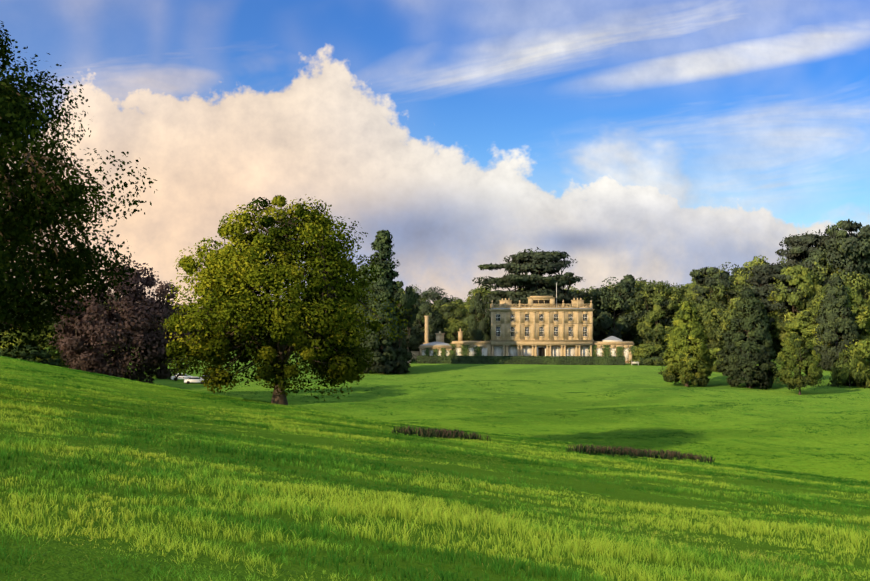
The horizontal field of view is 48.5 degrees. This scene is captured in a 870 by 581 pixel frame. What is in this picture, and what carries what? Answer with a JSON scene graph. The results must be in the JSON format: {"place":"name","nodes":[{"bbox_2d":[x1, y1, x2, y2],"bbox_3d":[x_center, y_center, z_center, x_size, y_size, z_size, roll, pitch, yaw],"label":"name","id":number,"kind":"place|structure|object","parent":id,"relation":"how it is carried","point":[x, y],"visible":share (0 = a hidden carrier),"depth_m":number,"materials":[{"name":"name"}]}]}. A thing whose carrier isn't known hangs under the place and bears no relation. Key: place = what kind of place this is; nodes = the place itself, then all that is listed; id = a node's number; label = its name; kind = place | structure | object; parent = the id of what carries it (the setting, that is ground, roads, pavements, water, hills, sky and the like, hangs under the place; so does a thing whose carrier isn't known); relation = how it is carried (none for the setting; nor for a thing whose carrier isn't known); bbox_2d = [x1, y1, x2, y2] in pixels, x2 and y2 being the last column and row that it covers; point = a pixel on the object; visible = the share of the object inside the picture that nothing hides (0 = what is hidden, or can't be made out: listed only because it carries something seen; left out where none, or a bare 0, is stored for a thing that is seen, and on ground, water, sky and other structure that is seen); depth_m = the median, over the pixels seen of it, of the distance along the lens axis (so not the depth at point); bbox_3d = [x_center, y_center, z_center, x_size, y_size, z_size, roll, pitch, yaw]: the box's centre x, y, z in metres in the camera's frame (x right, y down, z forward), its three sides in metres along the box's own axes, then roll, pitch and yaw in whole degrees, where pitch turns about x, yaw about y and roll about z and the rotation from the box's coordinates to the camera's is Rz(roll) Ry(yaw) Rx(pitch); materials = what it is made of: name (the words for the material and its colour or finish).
{"place":"outdoors","nodes":[
{"label":"outdoors","id":0,"kind":"place"},
{"bbox_2d":[0,342,869,580],"bbox_3d":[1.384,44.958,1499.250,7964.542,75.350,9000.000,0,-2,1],"label":"ground","id":1,"kind":"structure","parent":0,"point":[648,375],"depth_m":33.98,"materials":[{"name":"green plant"}]},
{"bbox_2d":[0,311,46,358],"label":"tree","id":2,"kind":"object","parent":1,"relation":"on","point":[15,337],"visible":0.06,"depth_m":172.71,"materials":[{"name":"green plant"}]},
{"bbox_2d":[0,345,63,366],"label":"bush","id":3,"kind":"object","parent":1,"relation":"on","point":[34,353],"visible":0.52,"depth_m":133.77,"materials":[{"name":"green plant"}]},
{"bbox_2d":[0,323,71,367],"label":"bush","id":4,"kind":"object","parent":1,"relation":"on","point":[53,353],"visible":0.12,"depth_m":167.33,"materials":[{"name":"green plant"}]},
{"bbox_2d":[0,21,157,359],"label":"tree","id":5,"kind":"object","parent":1,"relation":"on","point":[41,198],"visible":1,"depth_m":44.02,"materials":[{"name":"green plant"}]},
{"bbox_2d":[49,260,196,383],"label":"copper beech","id":6,"kind":"object","parent":1,"relation":"on","point":[78,344],"visible":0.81,"depth_m":146.13,"materials":[{"name":"purple plant"}]},
{"bbox_2d":[153,303,195,329],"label":"tree","id":7,"kind":"object","parent":1,"relation":"on","point":[178,312],"depth_m":308.63,"materials":[{"name":"green plant"}]},
{"bbox_2d":[171,373,191,380],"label":"car","id":8,"kind":"object","parent":1,"relation":"on","point":[185,376],"visible":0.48,"depth_m":201.15,"materials":[{"name":"white paint"}]},
{"bbox_2d":[184,377,203,383],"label":"car","id":9,"kind":"object","parent":1,"relation":"on","point":[189,380],"visible":0.85,"depth_m":195.10,"materials":[{"name":"white paint"}]},
{"bbox_2d":[163,195,411,405],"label":"oak tree","id":10,"kind":"object","parent":1,"relation":"on","point":[324,310],"visible":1,"depth_m":85.25,"materials":[{"name":"green plant"}]},
{"bbox_2d":[347,265,369,357],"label":"conifer","id":11,"kind":"object","parent":1,"relation":"on","point":[361,276],"visible":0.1,"depth_m":248.56,"materials":[{"name":"green plant"}]},
{"bbox_2d":[357,230,416,373],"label":"tall conifer","id":12,"kind":"object","parent":1,"relation":"on","point":[387,352],"visible":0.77,"depth_m":229.56,"materials":[{"name":"green plant"}]},
{"bbox_2d":[391,281,416,373],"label":"tree","id":13,"kind":"object","parent":1,"relation":"on","point":[407,302],"visible":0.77,"depth_m":230.39,"materials":[{"name":"green plant"}]},
{"bbox_2d":[398,292,420,362],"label":"tree","id":14,"kind":"object","parent":1,"relation":"on","point":[411,320],"visible":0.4,"depth_m":244.44,"materials":[{"name":"green plant"}]},
{"bbox_2d":[402,325,423,350],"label":"tree","id":15,"kind":"object","parent":1,"relation":"on","point":[414,339],"visible":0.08,"depth_m":273.25,"materials":[{"name":"green plant"}]},
{"bbox_2d":[400,291,429,319],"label":"tree","id":16,"kind":"object","parent":1,"relation":"on","point":[417,303],"visible":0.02,"depth_m":314.45,"materials":[{"name":"green plant"}]},
{"bbox_2d":[400,285,430,306],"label":"tree","id":17,"kind":"object","parent":1,"relation":"on","point":[424,299],"visible":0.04,"depth_m":342.00,"materials":[{"name":"green plant"}]},
{"bbox_2d":[411,301,451,350],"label":"tree","id":18,"kind":"object","parent":1,"relation":"on","point":[437,321],"visible":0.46,"depth_m":282.90,"materials":[{"name":"green plant"}]},
{"bbox_2d":[419,286,459,314],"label":"tree","id":19,"kind":"object","parent":1,"relation":"on","point":[433,294],"visible":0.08,"depth_m":347.74,"materials":[{"name":"green plant"}]},
{"bbox_2d":[416,300,474,325],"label":"tree","id":20,"kind":"object","parent":1,"relation":"on","point":[450,306],"visible":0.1,"depth_m":310.31,"materials":[{"name":"green plant"}]},
{"bbox_2d":[441,308,490,341],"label":"tree","id":21,"kind":"object","parent":1,"relation":"on","point":[452,326],"visible":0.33,"depth_m":284.70,"materials":[{"name":"green plant"}]},
{"bbox_2d":[447,297,484,315],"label":"tree","id":22,"kind":"object","parent":1,"relation":"on","point":[456,298],"depth_m":353.38,"materials":[{"name":"green plant"}]},
{"bbox_2d":[450,305,490,330],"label":"lime","id":23,"kind":"object","parent":1,"relation":"on","point":[467,307],"depth_m":327.75,"materials":[{"name":"green plant"}]},
{"bbox_2d":[462,288,494,340],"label":"tree","id":24,"kind":"object","parent":1,"relation":"on","point":[483,326],"visible":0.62,"depth_m":282.56,"materials":[{"name":"green plant"}]},
{"bbox_2d":[458,286,498,318],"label":"lime","id":25,"kind":"object","parent":1,"relation":"on","point":[474,292],"visible":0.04,"depth_m":346.16,"materials":[{"name":"green plant"}]},
{"bbox_2d":[416,355,624,364],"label":"hedge","id":26,"kind":"object","parent":1,"relation":"on","point":[565,360],"visible":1,"depth_m":254.25,"materials":[{"name":"green plant"}]},
{"bbox_2d":[410,282,638,362],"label":"house","id":27,"kind":"structure","parent":1,"relation":"on","point":[541,326],"depth_m":261.84,"materials":[{"name":"stone"}]},
{"bbox_2d":[472,247,593,316],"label":"cedar of lebanon","id":28,"kind":"object","parent":1,"relation":"on","point":[537,265],"visible":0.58,"depth_m":276.24,"materials":[{"name":"green plant"}]},
{"bbox_2d":[392,424,714,463],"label":"rushes","id":29,"kind":"object","parent":1,"relation":"on","point":[612,451],"visible":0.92,"depth_m":57.68,"materials":[{"name":"green plant"}]},
{"bbox_2d":[564,286,589,304],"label":"lime","id":30,"kind":"object","parent":1,"relation":"on","point":[574,289],"depth_m":333.99,"materials":[{"name":"green plant"}]},
{"bbox_2d":[576,286,599,302],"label":"tree","id":31,"kind":"object","parent":1,"relation":"on","point":[588,292],"depth_m":351.23,"materials":[{"name":"green plant"}]},
{"bbox_2d":[584,296,626,340],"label":"tree","id":32,"kind":"object","parent":1,"relation":"on","point":[607,318],"depth_m":300.26,"materials":[{"name":"green plant"}]},
{"bbox_2d":[596,305,627,339],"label":"tree","id":33,"kind":"object","parent":1,"relation":"on","point":[616,317],"visible":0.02,"depth_m":293.56,"materials":[{"name":"green plant"}]},
{"bbox_2d":[584,277,655,345],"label":"tree","id":34,"kind":"object","parent":1,"relation":"on","point":[615,299],"visible":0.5,"depth_m":281.51,"materials":[{"name":"green plant"}]},
{"bbox_2d":[620,274,634,351],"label":"tree","id":35,"kind":"object","parent":1,"relation":"on","point":[628,278],"visible":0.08,"depth_m":310.19,"materials":[{"name":"green plant"}]},
{"bbox_2d":[634,277,649,293],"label":"tree","id":36,"kind":"object","parent":1,"relation":"on","point":[638,283],"depth_m":346.94,"materials":[{"name":"green plant"}]},
{"bbox_2d":[629,342,665,365],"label":"bush","id":37,"kind":"object","parent":1,"relation":"on","point":[644,350],"visible":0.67,"depth_m":251.41,"materials":[{"name":"green plant"}]},
{"bbox_2d":[638,280,676,309],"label":"tree","id":38,"kind":"object","parent":1,"relation":"on","point":[650,283],"depth_m":316.64,"materials":[{"name":"green plant"}]},
{"bbox_2d":[617,284,700,356],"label":"tree","id":39,"kind":"object","parent":1,"relation":"on","point":[652,334],"visible":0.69,"depth_m":280.60,"materials":[{"name":"green plant"}]},
{"bbox_2d":[649,280,680,297],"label":"tree","id":40,"kind":"object","parent":1,"relation":"on","point":[668,284],"depth_m":353.97,"materials":[{"name":"green plant"}]},
{"bbox_2d":[639,356,692,365],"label":"hedge","id":41,"kind":"object","parent":1,"relation":"on","point":[659,358],"visible":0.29,"depth_m":250.60,"materials":[{"name":"green plant"}]},
{"bbox_2d":[646,283,698,325],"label":"tree","id":42,"kind":"object","parent":1,"relation":"on","point":[673,290],"visible":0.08,"depth_m":305.76,"materials":[{"name":"green plant"}]},
{"bbox_2d":[657,313,696,352],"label":"tree","id":43,"kind":"object","parent":1,"relation":"on","point":[662,334],"depth_m":297.88,"materials":[{"name":"green plant"}]},
{"bbox_2d":[675,284,689,300],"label":"tree","id":44,"kind":"object","parent":1,"relation":"on","point":[686,289],"depth_m":334.30,"materials":[{"name":"green plant"}]},
{"bbox_2d":[658,300,713,386],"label":"lime tree","id":45,"kind":"object","parent":1,"relation":"on","point":[699,371],"visible":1,"depth_m":208.47,"materials":[{"name":"green plant"}]},
{"bbox_2d":[678,282,696,350],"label":"lime","id":46,"kind":"object","parent":1,"relation":"on","point":[690,285],"depth_m":351.20,"materials":[{"name":"green plant"}]},
{"bbox_2d":[682,288,721,346],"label":"lime","id":47,"kind":"object","parent":1,"relation":"on","point":[688,294],"visible":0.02,"depth_m":321.92,"materials":[{"name":"green plant"}]},
{"bbox_2d":[690,267,734,290],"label":"lime","id":48,"kind":"object","parent":1,"relation":"on","point":[693,279],"visible":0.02,"depth_m":350.41,"materials":[{"name":"green plant"}]},
{"bbox_2d":[689,267,737,302],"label":"pine","id":49,"kind":"object","parent":1,"relation":"on","point":[710,281],"visible":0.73,"depth_m":296.81,"materials":[{"name":"green plant"}]},
{"bbox_2d":[688,298,738,349],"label":"tree","id":50,"kind":"object","parent":1,"relation":"on","point":[710,321],"visible":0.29,"depth_m":285.71,"materials":[{"name":"green plant"}]},
{"bbox_2d":[687,275,743,349],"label":"tree","id":51,"kind":"object","parent":1,"relation":"on","point":[731,278],"visible":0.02,"depth_m":319.23,"materials":[{"name":"green plant"}]},
{"bbox_2d":[708,347,729,371],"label":"tree","id":52,"kind":"object","parent":1,"relation":"on","point":[714,351],"visible":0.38,"depth_m":242.96,"materials":[{"name":"green plant"}]},
{"bbox_2d":[703,262,748,282],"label":"tree","id":53,"kind":"object","parent":1,"relation":"on","point":[735,269],"visible":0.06,"depth_m":345.83,"materials":[{"name":"green plant"}]},
{"bbox_2d":[697,283,772,352],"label":"tree","id":54,"kind":"object","parent":1,"relation":"on","point":[725,308],"visible":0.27,"depth_m":285.39,"materials":[{"name":"green plant"}]},
{"bbox_2d":[725,268,752,304],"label":"lime","id":55,"kind":"object","parent":1,"relation":"on","point":[739,279],"visible":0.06,"depth_m":314.35,"materials":[{"name":"green plant"}]},
{"bbox_2d":[716,288,779,389],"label":"yew tree","id":56,"kind":"object","parent":1,"relation":"on","point":[755,345],"visible":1,"depth_m":203.93,"materials":[{"name":"green plant"}]},
{"bbox_2d":[741,255,769,270],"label":"tree","id":57,"kind":"object","parent":1,"relation":"on","point":[753,262],"visible":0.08,"depth_m":349.13,"materials":[{"name":"green plant"}]},
{"bbox_2d":[744,294,786,352],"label":"tree","id":58,"kind":"object","parent":1,"relation":"on","point":[776,345],"visible":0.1,"depth_m":294.13,"materials":[{"name":"green plant"}]},
{"bbox_2d":[754,264,782,357],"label":"tree","id":59,"kind":"object","parent":1,"relation":"on","point":[778,351],"depth_m":300.01,"materials":[{"name":"green plant"}]},
{"bbox_2d":[736,263,809,358],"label":"broadleaf tree","id":60,"kind":"object","parent":1,"relation":"on","point":[766,273],"visible":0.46,"depth_m":294.15,"materials":[{"name":"green plant"}]},
{"bbox_2d":[777,255,803,266],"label":"tree","id":61,"kind":"object","parent":1,"relation":"on","point":[783,258],"depth_m":350.62,"materials":[{"name":"green plant"}]},
{"bbox_2d":[764,264,819,341],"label":"lime","id":62,"kind":"object","parent":1,"relation":"on","point":[802,279],"visible":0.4,"depth_m":289.49,"materials":[{"name":"green plant"}]},
{"bbox_2d":[771,332,825,394],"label":"tree","id":63,"kind":"object","parent":1,"relation":"on","point":[794,358],"visible":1,"depth_m":192.78,"materials":[{"name":"green plant"}]},
{"bbox_2d":[748,229,855,285],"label":"tree","id":64,"kind":"object","parent":1,"relation":"on","point":[799,250],"visible":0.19,"depth_m":308.21,"materials":[{"name":"green plant"}]},
{"bbox_2d":[781,307,846,357],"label":"lime","id":65,"kind":"object","parent":1,"relation":"on","point":[799,326],"visible":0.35,"depth_m":257.19,"materials":[{"name":"green plant"}]},
{"bbox_2d":[785,258,847,336],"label":"tree","id":66,"kind":"object","parent":1,"relation":"on","point":[814,297],"visible":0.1,"depth_m":292.69,"materials":[{"name":"green plant"}]},
{"bbox_2d":[805,249,827,285],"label":"tree","id":67,"kind":"object","parent":1,"relation":"on","point":[815,255],"visible":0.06,"depth_m":297.46,"materials":[{"name":"green plant"}]},
{"bbox_2d":[787,238,869,336],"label":"tree","id":68,"kind":"object","parent":1,"relation":"on","point":[833,256],"visible":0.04,"depth_m":294.15,"materials":[{"name":"green plant"}]},
{"bbox_2d":[813,276,859,370],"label":"tree","id":69,"kind":"object","parent":1,"relation":"on","point":[832,307],"visible":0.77,"depth_m":251.00,"materials":[{"name":"green plant"}]},
{"bbox_2d":[807,283,869,361],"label":"lime","id":70,"kind":"object","parent":1,"relation":"on","point":[862,309],"visible":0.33,"depth_m":255.22,"materials":[{"name":"green plant"}]},
{"bbox_2d":[813,269,869,337],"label":"tree","id":71,"kind":"object","parent":1,"relation":"on","point":[855,280],"visible":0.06,"depth_m":266.25,"materials":[{"name":"green plant"}]},
{"bbox_2d":[821,261,869,328],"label":"tree","id":72,"kind":"object","parent":1,"relation":"on","point":[830,276],"depth_m":293.84,"materials":[{"name":"green plant"}]},
{"bbox_2d":[822,219,869,273],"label":"pine","id":73,"kind":"object","parent":1,"relation":"on","point":[844,241],"visible":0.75,"depth_m":294.22,"materials":[{"name":"green plant"}]},
{"bbox_2d":[828,349,869,388],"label":"bush","id":74,"kind":"object","parent":1,"relation":"on","point":[843,368],"visible":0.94,"depth_m":208.52,"materials":[{"name":"green plant"}]},
{"bbox_2d":[837,336,869,387],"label":"tree","id":75,"kind":"object","parent":1,"relation":"on","point":[864,346],"visible":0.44,"depth_m":212.03,"materials":[{"name":"green plant"}]},
{"bbox_2d":[0,0,869,307],"label":"sky","id":76,"kind":"structure","parent":0,"point":[657,140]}
]}

